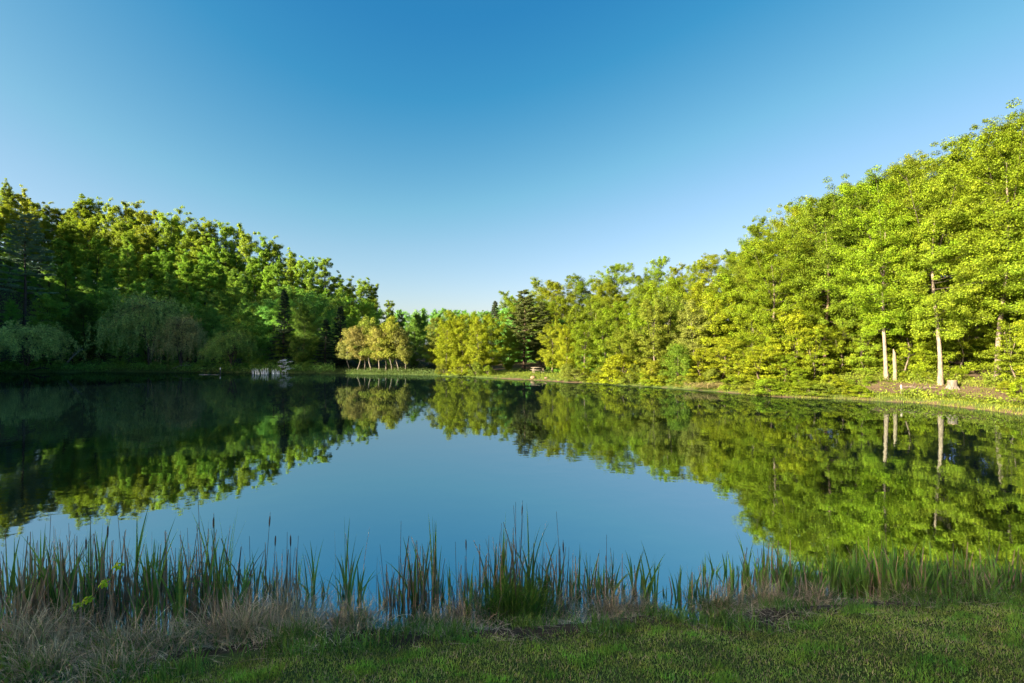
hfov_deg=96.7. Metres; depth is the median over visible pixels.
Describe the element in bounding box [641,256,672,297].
tall tree
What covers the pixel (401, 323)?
forest tree
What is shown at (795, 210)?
tall tree
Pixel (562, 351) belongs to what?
lakeside tree
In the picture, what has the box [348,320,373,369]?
young willow
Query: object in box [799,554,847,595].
cattail clump
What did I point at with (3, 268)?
forest tree
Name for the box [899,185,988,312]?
tall tree
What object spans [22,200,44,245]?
forest tree
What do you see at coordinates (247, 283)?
forest tree
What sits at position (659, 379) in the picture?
waterside shrub
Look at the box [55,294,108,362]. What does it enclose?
lakeside tree
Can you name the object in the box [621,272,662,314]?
tall tree
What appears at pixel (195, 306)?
lakeside tree
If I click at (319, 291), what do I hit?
forest tree
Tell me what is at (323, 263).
forest tree
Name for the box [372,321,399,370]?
young willow
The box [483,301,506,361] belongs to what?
slim pine
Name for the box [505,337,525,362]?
dark tree
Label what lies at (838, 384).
waterside shrub
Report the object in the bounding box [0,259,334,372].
undergrowth
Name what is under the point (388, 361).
lakeside tree
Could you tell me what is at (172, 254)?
forest tree
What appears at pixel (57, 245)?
forest tree
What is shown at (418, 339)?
lakeside tree
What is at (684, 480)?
lake water
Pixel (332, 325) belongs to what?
lakeside tree
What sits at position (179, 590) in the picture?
cattail clump
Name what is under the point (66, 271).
forest tree
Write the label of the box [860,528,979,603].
cattail clump
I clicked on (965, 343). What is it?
understory tree
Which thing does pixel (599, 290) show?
tall tree
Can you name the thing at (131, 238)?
forest tree
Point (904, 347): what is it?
understory tree
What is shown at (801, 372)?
spreading bush
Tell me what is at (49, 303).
lakeside tree
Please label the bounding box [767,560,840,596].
cattail clump
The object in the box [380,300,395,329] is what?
forest tree
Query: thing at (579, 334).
lakeside tree
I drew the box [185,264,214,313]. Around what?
hillside tree
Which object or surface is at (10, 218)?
forest tree
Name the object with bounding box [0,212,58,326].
white pine
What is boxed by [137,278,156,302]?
forest tree
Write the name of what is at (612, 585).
cattail clump
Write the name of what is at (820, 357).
understory tree
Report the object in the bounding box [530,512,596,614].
cattail clump
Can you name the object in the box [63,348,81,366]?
leaning trunk
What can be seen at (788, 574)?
cattail clump
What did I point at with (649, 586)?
cattail clump
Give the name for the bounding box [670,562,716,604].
cattail clump
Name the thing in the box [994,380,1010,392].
bank shrub
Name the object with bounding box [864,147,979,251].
tall tree
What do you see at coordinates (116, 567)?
leafy sprig
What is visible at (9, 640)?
dry grass tussock
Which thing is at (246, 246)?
forest tree
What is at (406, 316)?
distant tree
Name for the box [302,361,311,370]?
bank shrub
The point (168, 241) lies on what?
forest tree
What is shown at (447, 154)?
sky
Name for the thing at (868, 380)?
bank shrub
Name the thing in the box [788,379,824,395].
waterside shrub
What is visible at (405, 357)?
young willow
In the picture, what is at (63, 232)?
forest tree
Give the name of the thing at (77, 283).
hillside tree
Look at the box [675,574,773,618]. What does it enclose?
dry grass tussock
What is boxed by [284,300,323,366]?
lakeside tree
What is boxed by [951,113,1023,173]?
tall tree
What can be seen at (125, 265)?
forest tree
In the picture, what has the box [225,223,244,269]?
forest tree
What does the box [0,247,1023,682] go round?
ground
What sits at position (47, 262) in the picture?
forest tree
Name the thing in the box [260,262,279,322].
forest tree
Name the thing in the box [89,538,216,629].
cattail clump
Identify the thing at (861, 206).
tall tree
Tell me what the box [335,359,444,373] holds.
grass
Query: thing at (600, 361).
lakeside tree
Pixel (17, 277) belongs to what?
hillside tree
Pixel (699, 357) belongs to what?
spreading bush
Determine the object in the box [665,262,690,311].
tall tree
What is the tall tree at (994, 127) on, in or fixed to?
on the ground at (222, 655)
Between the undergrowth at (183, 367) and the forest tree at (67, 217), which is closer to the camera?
the undergrowth at (183, 367)
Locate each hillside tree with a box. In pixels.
[8,267,30,289]
[57,243,99,281]
[73,281,84,301]
[75,281,123,313]
[91,247,129,293]
[99,282,121,308]
[115,281,151,305]
[135,256,169,300]
[152,284,188,308]
[177,291,206,320]
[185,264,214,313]
[197,288,232,328]
[209,287,251,331]
[226,269,260,316]
[235,291,272,328]
[258,289,287,337]
[267,285,297,333]
[294,287,322,333]
[314,292,354,349]
[343,296,384,329]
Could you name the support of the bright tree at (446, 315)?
on the ground at (222, 655)
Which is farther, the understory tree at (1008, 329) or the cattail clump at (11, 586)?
the understory tree at (1008, 329)
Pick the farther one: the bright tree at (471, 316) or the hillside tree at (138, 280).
the hillside tree at (138, 280)
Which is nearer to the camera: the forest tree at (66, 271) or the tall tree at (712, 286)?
the tall tree at (712, 286)
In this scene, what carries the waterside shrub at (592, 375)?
on the ground at (222, 655)
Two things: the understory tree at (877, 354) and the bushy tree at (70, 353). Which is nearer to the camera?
the understory tree at (877, 354)
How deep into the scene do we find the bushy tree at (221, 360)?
73.33 m
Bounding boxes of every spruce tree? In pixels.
[267,289,299,366]
[312,319,336,369]
[328,306,352,367]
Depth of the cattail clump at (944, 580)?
6.74 m
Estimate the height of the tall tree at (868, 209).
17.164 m
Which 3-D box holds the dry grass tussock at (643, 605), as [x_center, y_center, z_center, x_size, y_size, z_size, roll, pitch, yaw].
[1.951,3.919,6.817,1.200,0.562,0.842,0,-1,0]
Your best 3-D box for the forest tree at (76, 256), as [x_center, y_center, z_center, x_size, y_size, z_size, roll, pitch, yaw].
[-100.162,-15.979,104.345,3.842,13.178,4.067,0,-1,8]
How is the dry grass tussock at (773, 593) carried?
on the ground at (222, 655)
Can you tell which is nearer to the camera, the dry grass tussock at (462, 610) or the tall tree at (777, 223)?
the dry grass tussock at (462, 610)
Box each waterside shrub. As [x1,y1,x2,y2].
[557,369,588,381]
[586,372,605,382]
[596,369,623,383]
[615,372,640,384]
[632,371,655,385]
[650,374,671,385]
[669,375,704,388]
[717,376,745,390]
[738,381,767,393]
[750,378,791,394]
[777,382,802,394]
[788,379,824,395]
[806,383,846,396]
[827,381,861,395]
[842,385,873,397]
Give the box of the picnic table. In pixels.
[530,367,544,372]
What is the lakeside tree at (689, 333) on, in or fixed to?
on the ground at (222, 655)
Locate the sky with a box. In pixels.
[0,0,1023,343]
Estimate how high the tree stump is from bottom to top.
0.772 m
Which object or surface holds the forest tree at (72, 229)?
on the ground at (222, 655)
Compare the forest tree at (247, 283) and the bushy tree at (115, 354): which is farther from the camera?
the forest tree at (247, 283)
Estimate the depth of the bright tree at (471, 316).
68.91 m
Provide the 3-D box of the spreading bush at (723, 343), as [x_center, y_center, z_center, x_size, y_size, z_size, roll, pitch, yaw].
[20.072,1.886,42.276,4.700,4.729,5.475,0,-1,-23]
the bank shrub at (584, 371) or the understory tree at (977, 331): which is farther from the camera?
the bank shrub at (584, 371)
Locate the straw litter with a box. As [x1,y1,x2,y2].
[0,568,1021,682]
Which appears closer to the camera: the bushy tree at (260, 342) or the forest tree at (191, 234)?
the bushy tree at (260, 342)
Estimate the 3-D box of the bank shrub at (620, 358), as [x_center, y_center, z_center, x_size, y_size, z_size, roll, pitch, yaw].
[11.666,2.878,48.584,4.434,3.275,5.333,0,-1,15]
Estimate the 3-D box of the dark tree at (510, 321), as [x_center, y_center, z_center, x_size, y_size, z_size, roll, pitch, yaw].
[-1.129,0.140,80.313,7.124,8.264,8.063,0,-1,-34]
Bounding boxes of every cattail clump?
[0,517,105,632]
[0,519,118,633]
[1,520,167,639]
[31,507,194,632]
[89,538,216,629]
[128,505,271,626]
[156,517,276,632]
[188,536,310,613]
[247,534,335,609]
[322,519,381,604]
[369,548,407,606]
[382,514,442,618]
[405,546,462,608]
[415,541,500,619]
[445,523,535,606]
[483,500,557,611]
[507,537,565,604]
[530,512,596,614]
[553,549,625,604]
[594,535,640,602]
[623,544,664,601]
[663,566,714,606]
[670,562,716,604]
[702,577,742,592]
[703,547,774,595]
[736,535,825,598]
[754,542,829,592]
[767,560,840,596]
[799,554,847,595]
[815,553,885,596]
[818,539,914,602]
[838,532,931,600]
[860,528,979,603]
[870,539,1008,600]
[885,552,988,590]
[905,546,1020,589]
[924,532,1023,596]
[929,540,1023,590]
[956,549,1023,591]
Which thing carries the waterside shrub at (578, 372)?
on the ground at (222, 655)
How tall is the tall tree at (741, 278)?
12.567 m
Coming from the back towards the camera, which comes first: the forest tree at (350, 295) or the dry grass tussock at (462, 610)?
the forest tree at (350, 295)
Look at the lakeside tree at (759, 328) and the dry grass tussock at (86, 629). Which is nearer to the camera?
the dry grass tussock at (86, 629)
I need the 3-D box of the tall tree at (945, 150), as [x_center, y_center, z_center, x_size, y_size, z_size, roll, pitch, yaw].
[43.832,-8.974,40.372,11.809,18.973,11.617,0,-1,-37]
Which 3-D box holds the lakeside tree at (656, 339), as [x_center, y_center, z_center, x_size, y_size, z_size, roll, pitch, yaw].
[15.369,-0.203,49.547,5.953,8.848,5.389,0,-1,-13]
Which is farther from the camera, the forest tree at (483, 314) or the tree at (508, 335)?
the forest tree at (483, 314)
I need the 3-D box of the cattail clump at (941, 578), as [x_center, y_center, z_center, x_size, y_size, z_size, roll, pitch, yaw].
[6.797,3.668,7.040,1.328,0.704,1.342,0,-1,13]
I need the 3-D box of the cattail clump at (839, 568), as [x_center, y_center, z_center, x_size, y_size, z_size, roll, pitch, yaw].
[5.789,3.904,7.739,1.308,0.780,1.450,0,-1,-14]
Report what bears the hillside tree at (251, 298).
on the ground at (222, 655)
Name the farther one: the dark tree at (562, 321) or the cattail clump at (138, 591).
the dark tree at (562, 321)
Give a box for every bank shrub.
[248,358,269,369]
[280,360,290,371]
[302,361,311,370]
[435,363,449,374]
[445,358,471,374]
[467,361,482,375]
[480,365,494,375]
[557,363,578,379]
[578,367,591,379]
[590,365,612,380]
[599,353,639,382]
[624,364,641,382]
[639,359,665,383]
[653,370,673,385]
[701,367,723,386]
[820,374,845,386]
[861,376,876,385]
[897,372,908,380]
[912,368,925,378]
[920,372,934,379]
[943,368,972,379]
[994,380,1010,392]
[1005,378,1023,397]
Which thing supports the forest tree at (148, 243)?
on the ground at (222, 655)
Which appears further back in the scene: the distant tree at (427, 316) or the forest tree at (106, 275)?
the distant tree at (427, 316)
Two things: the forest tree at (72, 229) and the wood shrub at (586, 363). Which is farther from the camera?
the forest tree at (72, 229)
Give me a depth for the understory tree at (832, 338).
39.56 m
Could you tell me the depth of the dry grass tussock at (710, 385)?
40.39 m
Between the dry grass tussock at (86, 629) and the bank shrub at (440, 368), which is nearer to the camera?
the dry grass tussock at (86, 629)
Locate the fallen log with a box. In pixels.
[903,382,935,388]
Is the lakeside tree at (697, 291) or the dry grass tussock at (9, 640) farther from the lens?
the lakeside tree at (697, 291)
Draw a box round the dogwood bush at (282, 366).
[279,359,294,372]
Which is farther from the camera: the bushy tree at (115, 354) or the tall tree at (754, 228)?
the bushy tree at (115, 354)
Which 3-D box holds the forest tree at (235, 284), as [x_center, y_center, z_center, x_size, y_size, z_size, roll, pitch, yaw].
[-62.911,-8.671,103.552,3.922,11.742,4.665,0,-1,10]
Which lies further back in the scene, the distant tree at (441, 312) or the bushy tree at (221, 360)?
the distant tree at (441, 312)
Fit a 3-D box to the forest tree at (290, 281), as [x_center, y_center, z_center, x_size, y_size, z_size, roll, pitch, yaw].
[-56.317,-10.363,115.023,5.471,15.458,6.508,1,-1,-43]
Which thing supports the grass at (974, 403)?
on the ground at (222, 655)
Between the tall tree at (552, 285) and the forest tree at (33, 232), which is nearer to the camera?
the tall tree at (552, 285)
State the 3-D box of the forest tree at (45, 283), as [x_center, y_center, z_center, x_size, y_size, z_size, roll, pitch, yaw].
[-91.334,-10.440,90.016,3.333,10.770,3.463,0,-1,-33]
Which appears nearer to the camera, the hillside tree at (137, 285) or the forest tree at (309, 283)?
the hillside tree at (137, 285)
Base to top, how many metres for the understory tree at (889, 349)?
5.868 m
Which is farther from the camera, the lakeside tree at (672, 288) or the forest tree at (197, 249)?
the forest tree at (197, 249)
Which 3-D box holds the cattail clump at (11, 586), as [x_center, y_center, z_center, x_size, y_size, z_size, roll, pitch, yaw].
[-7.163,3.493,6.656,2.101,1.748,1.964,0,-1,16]
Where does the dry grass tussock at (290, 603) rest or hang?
on the ground at (222, 655)
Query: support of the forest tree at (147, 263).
on the ground at (222, 655)
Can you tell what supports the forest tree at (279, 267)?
on the ground at (222, 655)
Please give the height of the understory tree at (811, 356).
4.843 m
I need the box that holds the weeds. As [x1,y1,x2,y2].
[0,564,1023,682]
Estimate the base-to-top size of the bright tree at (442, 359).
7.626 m
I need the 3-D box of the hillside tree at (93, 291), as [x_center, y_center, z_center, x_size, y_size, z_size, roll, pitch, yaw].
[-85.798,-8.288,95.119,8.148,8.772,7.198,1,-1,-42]
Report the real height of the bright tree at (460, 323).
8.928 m
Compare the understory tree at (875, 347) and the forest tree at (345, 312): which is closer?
the understory tree at (875, 347)
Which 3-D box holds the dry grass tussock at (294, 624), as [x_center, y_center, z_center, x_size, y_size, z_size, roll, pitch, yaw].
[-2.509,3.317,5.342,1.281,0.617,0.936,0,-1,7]
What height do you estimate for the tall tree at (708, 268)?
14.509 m
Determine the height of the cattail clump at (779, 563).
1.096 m
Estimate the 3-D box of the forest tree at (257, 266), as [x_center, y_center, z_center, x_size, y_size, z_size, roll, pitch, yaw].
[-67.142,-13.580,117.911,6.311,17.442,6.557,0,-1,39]
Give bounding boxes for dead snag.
[893,349,896,380]
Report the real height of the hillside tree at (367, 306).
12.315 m
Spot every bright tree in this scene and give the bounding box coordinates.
[422,317,447,369]
[429,319,460,369]
[434,310,467,364]
[441,310,480,367]
[456,310,487,367]
[462,316,494,371]
[476,313,510,372]
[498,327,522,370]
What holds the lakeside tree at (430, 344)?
on the ground at (222, 655)
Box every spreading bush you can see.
[682,347,720,383]
[699,337,751,385]
[720,341,760,382]
[736,346,783,389]
[765,353,808,386]
[790,368,809,385]
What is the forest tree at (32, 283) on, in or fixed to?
on the ground at (222, 655)
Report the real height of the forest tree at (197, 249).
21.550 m
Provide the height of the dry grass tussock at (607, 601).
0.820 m
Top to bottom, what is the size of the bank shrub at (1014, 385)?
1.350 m
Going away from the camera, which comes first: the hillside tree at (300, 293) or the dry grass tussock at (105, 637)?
the dry grass tussock at (105, 637)
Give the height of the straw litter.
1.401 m
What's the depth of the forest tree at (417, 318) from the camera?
141.78 m
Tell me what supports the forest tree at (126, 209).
on the ground at (222, 655)
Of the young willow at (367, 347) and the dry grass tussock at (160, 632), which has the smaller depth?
the dry grass tussock at (160, 632)
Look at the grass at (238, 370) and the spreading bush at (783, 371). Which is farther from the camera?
the grass at (238, 370)
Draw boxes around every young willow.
[335,328,353,369]
[339,325,369,368]
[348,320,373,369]
[357,316,379,369]
[364,326,387,368]
[371,315,398,369]
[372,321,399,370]
[388,324,410,367]
[396,336,413,368]
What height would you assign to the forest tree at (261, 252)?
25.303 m
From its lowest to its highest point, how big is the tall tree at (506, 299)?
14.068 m
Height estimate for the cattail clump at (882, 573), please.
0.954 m
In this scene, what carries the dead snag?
on the ground at (222, 655)
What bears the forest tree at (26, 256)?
on the ground at (222, 655)
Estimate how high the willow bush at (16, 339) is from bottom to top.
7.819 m
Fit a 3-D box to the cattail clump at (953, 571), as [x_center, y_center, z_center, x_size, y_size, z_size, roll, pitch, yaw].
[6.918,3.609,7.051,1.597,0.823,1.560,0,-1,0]
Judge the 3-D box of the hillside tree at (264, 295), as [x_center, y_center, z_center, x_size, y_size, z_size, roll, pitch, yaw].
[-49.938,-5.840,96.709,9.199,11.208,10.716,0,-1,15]
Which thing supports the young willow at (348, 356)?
on the ground at (222, 655)
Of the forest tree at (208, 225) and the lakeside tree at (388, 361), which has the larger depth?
the forest tree at (208, 225)
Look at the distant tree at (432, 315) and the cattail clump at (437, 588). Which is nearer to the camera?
the cattail clump at (437, 588)
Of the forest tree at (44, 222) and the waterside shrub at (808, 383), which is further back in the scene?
the forest tree at (44, 222)
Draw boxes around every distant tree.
[395,309,412,331]
[412,308,429,345]
[426,309,437,331]
[432,308,449,332]
[468,311,483,322]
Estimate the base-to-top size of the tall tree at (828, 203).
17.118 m
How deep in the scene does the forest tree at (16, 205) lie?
129.40 m
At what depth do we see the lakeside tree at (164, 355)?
77.52 m
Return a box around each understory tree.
[747,292,813,373]
[762,308,828,381]
[785,327,839,380]
[806,301,834,364]
[816,319,859,374]
[829,312,876,366]
[835,321,888,373]
[854,315,891,368]
[868,307,920,368]
[882,315,943,374]
[891,293,955,356]
[897,316,949,370]
[904,329,937,371]
[924,306,993,372]
[954,310,994,355]
[968,328,1002,369]
[973,317,1023,380]
[974,310,1023,371]
[1003,297,1023,353]
[1011,320,1023,374]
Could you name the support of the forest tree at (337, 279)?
on the ground at (222, 655)
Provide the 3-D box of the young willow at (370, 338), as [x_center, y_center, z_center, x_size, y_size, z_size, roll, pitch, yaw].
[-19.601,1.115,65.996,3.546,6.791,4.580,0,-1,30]
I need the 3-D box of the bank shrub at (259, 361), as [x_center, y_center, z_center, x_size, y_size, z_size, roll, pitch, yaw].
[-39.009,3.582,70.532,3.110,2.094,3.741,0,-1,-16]
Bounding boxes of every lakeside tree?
[0,299,22,325]
[24,292,68,347]
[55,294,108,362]
[55,302,84,337]
[75,293,116,357]
[87,287,141,357]
[130,319,164,356]
[149,330,175,359]
[171,302,206,363]
[199,304,226,360]
[220,296,269,361]
[243,297,294,359]
[266,297,299,358]
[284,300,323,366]
[290,290,337,363]
[328,323,345,362]
[369,336,379,364]
[381,358,394,365]
[404,318,428,367]
[418,331,435,364]
[425,329,442,363]
[535,318,564,372]
[552,323,581,374]
[562,304,589,368]
[565,319,603,372]
[575,297,615,358]
[582,313,621,371]
[590,301,631,354]
[605,323,639,372]
[617,302,666,367]
[627,298,672,372]
[638,277,690,355]
[639,291,698,371]
[666,299,716,372]
[672,279,722,351]
[687,291,744,375]
[700,272,760,366]
[719,302,779,374]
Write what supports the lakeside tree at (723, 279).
on the ground at (222, 655)
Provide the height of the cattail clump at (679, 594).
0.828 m
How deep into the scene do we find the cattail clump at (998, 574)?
6.81 m
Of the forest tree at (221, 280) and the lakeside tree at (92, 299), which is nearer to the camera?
the lakeside tree at (92, 299)
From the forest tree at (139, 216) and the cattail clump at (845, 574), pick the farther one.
the forest tree at (139, 216)
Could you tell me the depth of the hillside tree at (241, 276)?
116.42 m
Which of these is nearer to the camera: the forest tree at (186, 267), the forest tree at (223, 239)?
the forest tree at (186, 267)
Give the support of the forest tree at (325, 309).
on the ground at (222, 655)
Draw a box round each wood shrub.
[545,360,560,371]
[574,354,595,371]
[943,343,964,355]
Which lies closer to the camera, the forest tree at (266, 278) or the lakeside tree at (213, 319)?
the lakeside tree at (213, 319)
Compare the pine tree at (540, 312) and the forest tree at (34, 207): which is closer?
the pine tree at (540, 312)
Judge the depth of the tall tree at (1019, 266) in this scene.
31.02 m
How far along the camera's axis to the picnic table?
60.14 m
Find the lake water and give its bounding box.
[0,372,1023,650]
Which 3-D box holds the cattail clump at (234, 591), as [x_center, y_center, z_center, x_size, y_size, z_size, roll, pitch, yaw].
[-4.378,3.573,6.974,1.633,1.595,1.751,0,-1,21]
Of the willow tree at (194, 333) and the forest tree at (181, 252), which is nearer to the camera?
the willow tree at (194, 333)
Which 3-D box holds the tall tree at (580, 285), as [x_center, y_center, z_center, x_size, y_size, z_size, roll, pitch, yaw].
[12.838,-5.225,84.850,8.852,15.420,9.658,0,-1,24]
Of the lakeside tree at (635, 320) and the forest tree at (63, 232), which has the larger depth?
the forest tree at (63, 232)
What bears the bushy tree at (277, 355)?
on the ground at (222, 655)
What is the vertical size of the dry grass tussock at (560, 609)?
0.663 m
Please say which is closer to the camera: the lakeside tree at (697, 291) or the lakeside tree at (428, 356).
the lakeside tree at (697, 291)
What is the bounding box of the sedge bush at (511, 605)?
[455,571,571,626]
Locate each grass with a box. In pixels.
[0,366,439,375]
[117,590,1023,682]
[440,369,699,388]
[700,374,1023,414]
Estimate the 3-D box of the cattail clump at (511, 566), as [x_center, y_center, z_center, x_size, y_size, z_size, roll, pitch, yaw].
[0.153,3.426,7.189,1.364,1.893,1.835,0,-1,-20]
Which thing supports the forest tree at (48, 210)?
on the ground at (222, 655)
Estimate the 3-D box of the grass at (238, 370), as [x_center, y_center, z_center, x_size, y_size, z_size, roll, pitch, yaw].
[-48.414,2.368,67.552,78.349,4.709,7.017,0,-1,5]
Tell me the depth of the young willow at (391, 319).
67.12 m
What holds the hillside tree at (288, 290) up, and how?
on the ground at (222, 655)
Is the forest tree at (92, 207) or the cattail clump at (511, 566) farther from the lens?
the forest tree at (92, 207)
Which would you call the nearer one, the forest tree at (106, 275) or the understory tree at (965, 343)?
the understory tree at (965, 343)
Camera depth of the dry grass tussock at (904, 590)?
6.65 m
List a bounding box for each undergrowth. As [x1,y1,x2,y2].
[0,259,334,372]
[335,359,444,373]
[507,337,1023,406]
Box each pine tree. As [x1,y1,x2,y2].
[504,289,545,368]
[526,301,555,366]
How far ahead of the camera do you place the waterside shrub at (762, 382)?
36.27 m
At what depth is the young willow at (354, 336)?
66.80 m
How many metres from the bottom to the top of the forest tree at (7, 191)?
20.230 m
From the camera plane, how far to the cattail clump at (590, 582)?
7.21 m
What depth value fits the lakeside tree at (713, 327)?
46.28 m
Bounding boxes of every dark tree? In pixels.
[488,319,522,363]
[497,302,526,354]
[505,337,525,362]
[526,339,539,362]
[546,319,582,361]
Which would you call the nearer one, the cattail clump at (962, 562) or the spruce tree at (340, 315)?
the cattail clump at (962, 562)
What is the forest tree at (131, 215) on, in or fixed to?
on the ground at (222, 655)
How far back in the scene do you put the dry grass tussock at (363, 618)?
5.81 m
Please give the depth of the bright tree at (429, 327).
67.87 m
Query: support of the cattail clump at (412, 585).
on the ground at (222, 655)
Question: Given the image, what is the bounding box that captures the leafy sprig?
[72,562,124,623]
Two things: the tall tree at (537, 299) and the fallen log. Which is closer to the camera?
the fallen log
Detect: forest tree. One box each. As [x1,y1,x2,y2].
[0,178,17,232]
[0,193,33,234]
[0,198,18,248]
[0,228,21,271]
[0,262,9,286]
[2,211,22,249]
[15,184,31,221]
[15,261,38,304]
[18,248,32,273]
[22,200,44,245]
[22,212,40,262]
[30,212,58,263]
[37,201,63,245]
[37,261,61,307]
[39,246,56,286]
[49,237,74,293]
[50,207,66,239]
[51,260,79,308]
[52,205,84,244]
[53,219,73,279]
[61,217,83,254]
[64,198,95,246]
[67,243,83,296]
[73,194,105,245]
[74,213,101,269]
[76,262,96,319]
[86,237,110,300]
[89,221,112,279]
[96,197,119,249]
[97,250,125,290]
[97,259,116,312]
[104,201,133,253]
[109,217,137,276]
[113,239,140,302]
[115,200,145,253]
[115,219,141,287]
[123,281,138,327]
[131,209,157,255]
[133,247,163,299]
[135,226,161,280]
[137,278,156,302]
[139,212,164,251]
[147,246,180,299]
[154,211,183,268]
[157,221,179,283]
[159,271,178,306]
[170,205,188,250]
[173,237,193,296]
[174,249,200,300]
[177,212,206,274]
[178,231,210,302]
[179,283,202,321]
[192,252,219,313]
[198,217,218,266]
[198,233,223,301]
[211,244,235,295]
[212,265,227,299]
[212,296,232,333]
[217,221,237,273]
[221,252,246,293]
[224,277,241,322]
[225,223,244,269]
[235,230,260,275]
[240,270,254,309]
[242,256,263,310]
[251,231,273,294]
[251,301,262,319]
[253,235,287,291]
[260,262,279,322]
[265,255,287,315]
[278,281,292,309]
[279,271,297,306]
[280,247,299,306]
[292,255,316,307]
[301,256,323,291]
[303,269,318,302]
[314,257,339,304]
[316,281,323,323]
[319,307,331,332]
[320,288,331,329]
[328,270,343,303]
[331,279,347,315]
[339,296,348,328]
[343,275,357,314]
[346,290,359,318]
[348,307,359,327]
[353,277,372,320]
[365,283,382,326]
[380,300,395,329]
[395,310,405,341]
[413,313,421,348]
[420,309,429,342]
[480,310,489,340]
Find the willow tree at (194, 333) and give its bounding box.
[147,314,208,366]
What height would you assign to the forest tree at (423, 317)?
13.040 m
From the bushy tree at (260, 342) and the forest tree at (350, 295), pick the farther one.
the forest tree at (350, 295)
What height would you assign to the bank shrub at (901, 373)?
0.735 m
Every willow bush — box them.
[0,320,86,369]
[197,327,265,368]
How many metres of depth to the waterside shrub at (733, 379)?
39.41 m
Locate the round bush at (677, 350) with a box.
[654,343,699,385]
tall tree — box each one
[495,290,517,336]
[501,295,540,341]
[525,277,552,321]
[529,276,578,321]
[529,299,559,363]
[546,293,577,346]
[559,273,600,336]
[570,298,609,346]
[590,262,634,327]
[591,278,615,319]
[596,282,632,353]
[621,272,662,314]
[625,285,649,341]
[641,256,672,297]
[641,281,677,313]
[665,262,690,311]
[676,262,708,311]
[684,281,714,332]
[686,251,730,292]
[710,283,725,335]
[712,248,736,291]
[717,256,771,342]
[718,251,743,303]
[722,220,822,376]
[732,223,772,289]
[736,215,786,307]
[753,203,826,355]
[768,173,904,372]
[777,195,819,294]
[784,195,835,311]
[810,174,891,353]
[814,191,922,306]
[816,164,963,379]
[852,186,941,302]
[857,157,1021,384]
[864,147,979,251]
[867,152,941,205]
[894,133,1023,350]
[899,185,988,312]
[909,97,1023,379]
[913,141,999,210]
[917,129,1023,344]
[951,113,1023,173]
[976,181,1023,330]
[978,112,1021,250]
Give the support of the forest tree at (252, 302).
on the ground at (222, 655)
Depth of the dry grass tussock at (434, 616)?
6.44 m
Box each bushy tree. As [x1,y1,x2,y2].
[30,345,56,363]
[64,340,82,359]
[106,343,128,363]
[131,336,158,363]
[163,348,180,365]
[203,335,243,366]
[239,332,265,367]
[264,342,289,367]
[308,341,334,367]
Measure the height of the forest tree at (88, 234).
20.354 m
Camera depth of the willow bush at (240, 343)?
68.63 m
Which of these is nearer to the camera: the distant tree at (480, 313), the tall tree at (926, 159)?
the tall tree at (926, 159)
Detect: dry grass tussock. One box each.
[0,573,98,663]
[0,619,111,682]
[1,583,126,650]
[41,591,193,669]
[55,631,176,682]
[104,589,222,660]
[144,573,316,658]
[191,567,357,635]
[239,596,358,652]
[307,583,406,636]
[391,594,469,631]
[423,579,515,627]
[535,585,602,622]
[561,569,670,622]
[609,585,679,615]
[674,381,743,388]
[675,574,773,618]
[726,569,810,608]
[776,573,854,605]
[866,576,936,601]
[942,567,1021,596]
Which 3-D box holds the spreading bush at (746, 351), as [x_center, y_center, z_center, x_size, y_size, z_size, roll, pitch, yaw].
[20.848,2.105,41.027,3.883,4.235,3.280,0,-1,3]
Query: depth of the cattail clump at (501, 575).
7.20 m
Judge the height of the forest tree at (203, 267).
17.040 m
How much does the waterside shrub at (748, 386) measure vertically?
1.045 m
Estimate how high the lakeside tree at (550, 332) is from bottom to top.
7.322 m
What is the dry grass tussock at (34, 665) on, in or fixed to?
on the ground at (222, 655)
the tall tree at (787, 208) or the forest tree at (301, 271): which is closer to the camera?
the tall tree at (787, 208)
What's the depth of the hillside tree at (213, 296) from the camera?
97.86 m
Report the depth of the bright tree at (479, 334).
60.67 m
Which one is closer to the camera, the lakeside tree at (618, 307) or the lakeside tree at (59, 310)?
the lakeside tree at (618, 307)
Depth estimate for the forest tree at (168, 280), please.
93.89 m
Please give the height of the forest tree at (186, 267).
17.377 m
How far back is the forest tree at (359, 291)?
123.57 m
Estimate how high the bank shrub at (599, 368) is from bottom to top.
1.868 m
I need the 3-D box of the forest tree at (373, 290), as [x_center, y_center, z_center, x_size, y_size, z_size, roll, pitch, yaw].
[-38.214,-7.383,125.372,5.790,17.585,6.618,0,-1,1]
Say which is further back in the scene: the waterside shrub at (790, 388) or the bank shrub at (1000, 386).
the waterside shrub at (790, 388)
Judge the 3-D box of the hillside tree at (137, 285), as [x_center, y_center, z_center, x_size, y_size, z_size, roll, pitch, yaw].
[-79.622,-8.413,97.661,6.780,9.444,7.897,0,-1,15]
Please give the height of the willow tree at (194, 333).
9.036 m
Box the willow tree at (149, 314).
[76,290,203,365]
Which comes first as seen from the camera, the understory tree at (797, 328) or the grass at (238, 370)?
the understory tree at (797, 328)
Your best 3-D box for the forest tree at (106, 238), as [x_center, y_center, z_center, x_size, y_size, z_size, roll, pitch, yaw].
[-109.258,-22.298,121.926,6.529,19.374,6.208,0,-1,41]
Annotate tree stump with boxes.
[944,380,959,389]
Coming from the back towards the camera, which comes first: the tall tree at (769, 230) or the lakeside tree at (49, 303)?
the lakeside tree at (49, 303)
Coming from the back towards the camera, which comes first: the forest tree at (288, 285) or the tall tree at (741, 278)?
the forest tree at (288, 285)
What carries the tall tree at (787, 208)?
on the ground at (222, 655)
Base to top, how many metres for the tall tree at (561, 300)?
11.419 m
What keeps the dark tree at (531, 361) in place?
on the ground at (222, 655)
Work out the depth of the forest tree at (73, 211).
132.81 m
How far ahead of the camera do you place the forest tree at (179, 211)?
138.38 m

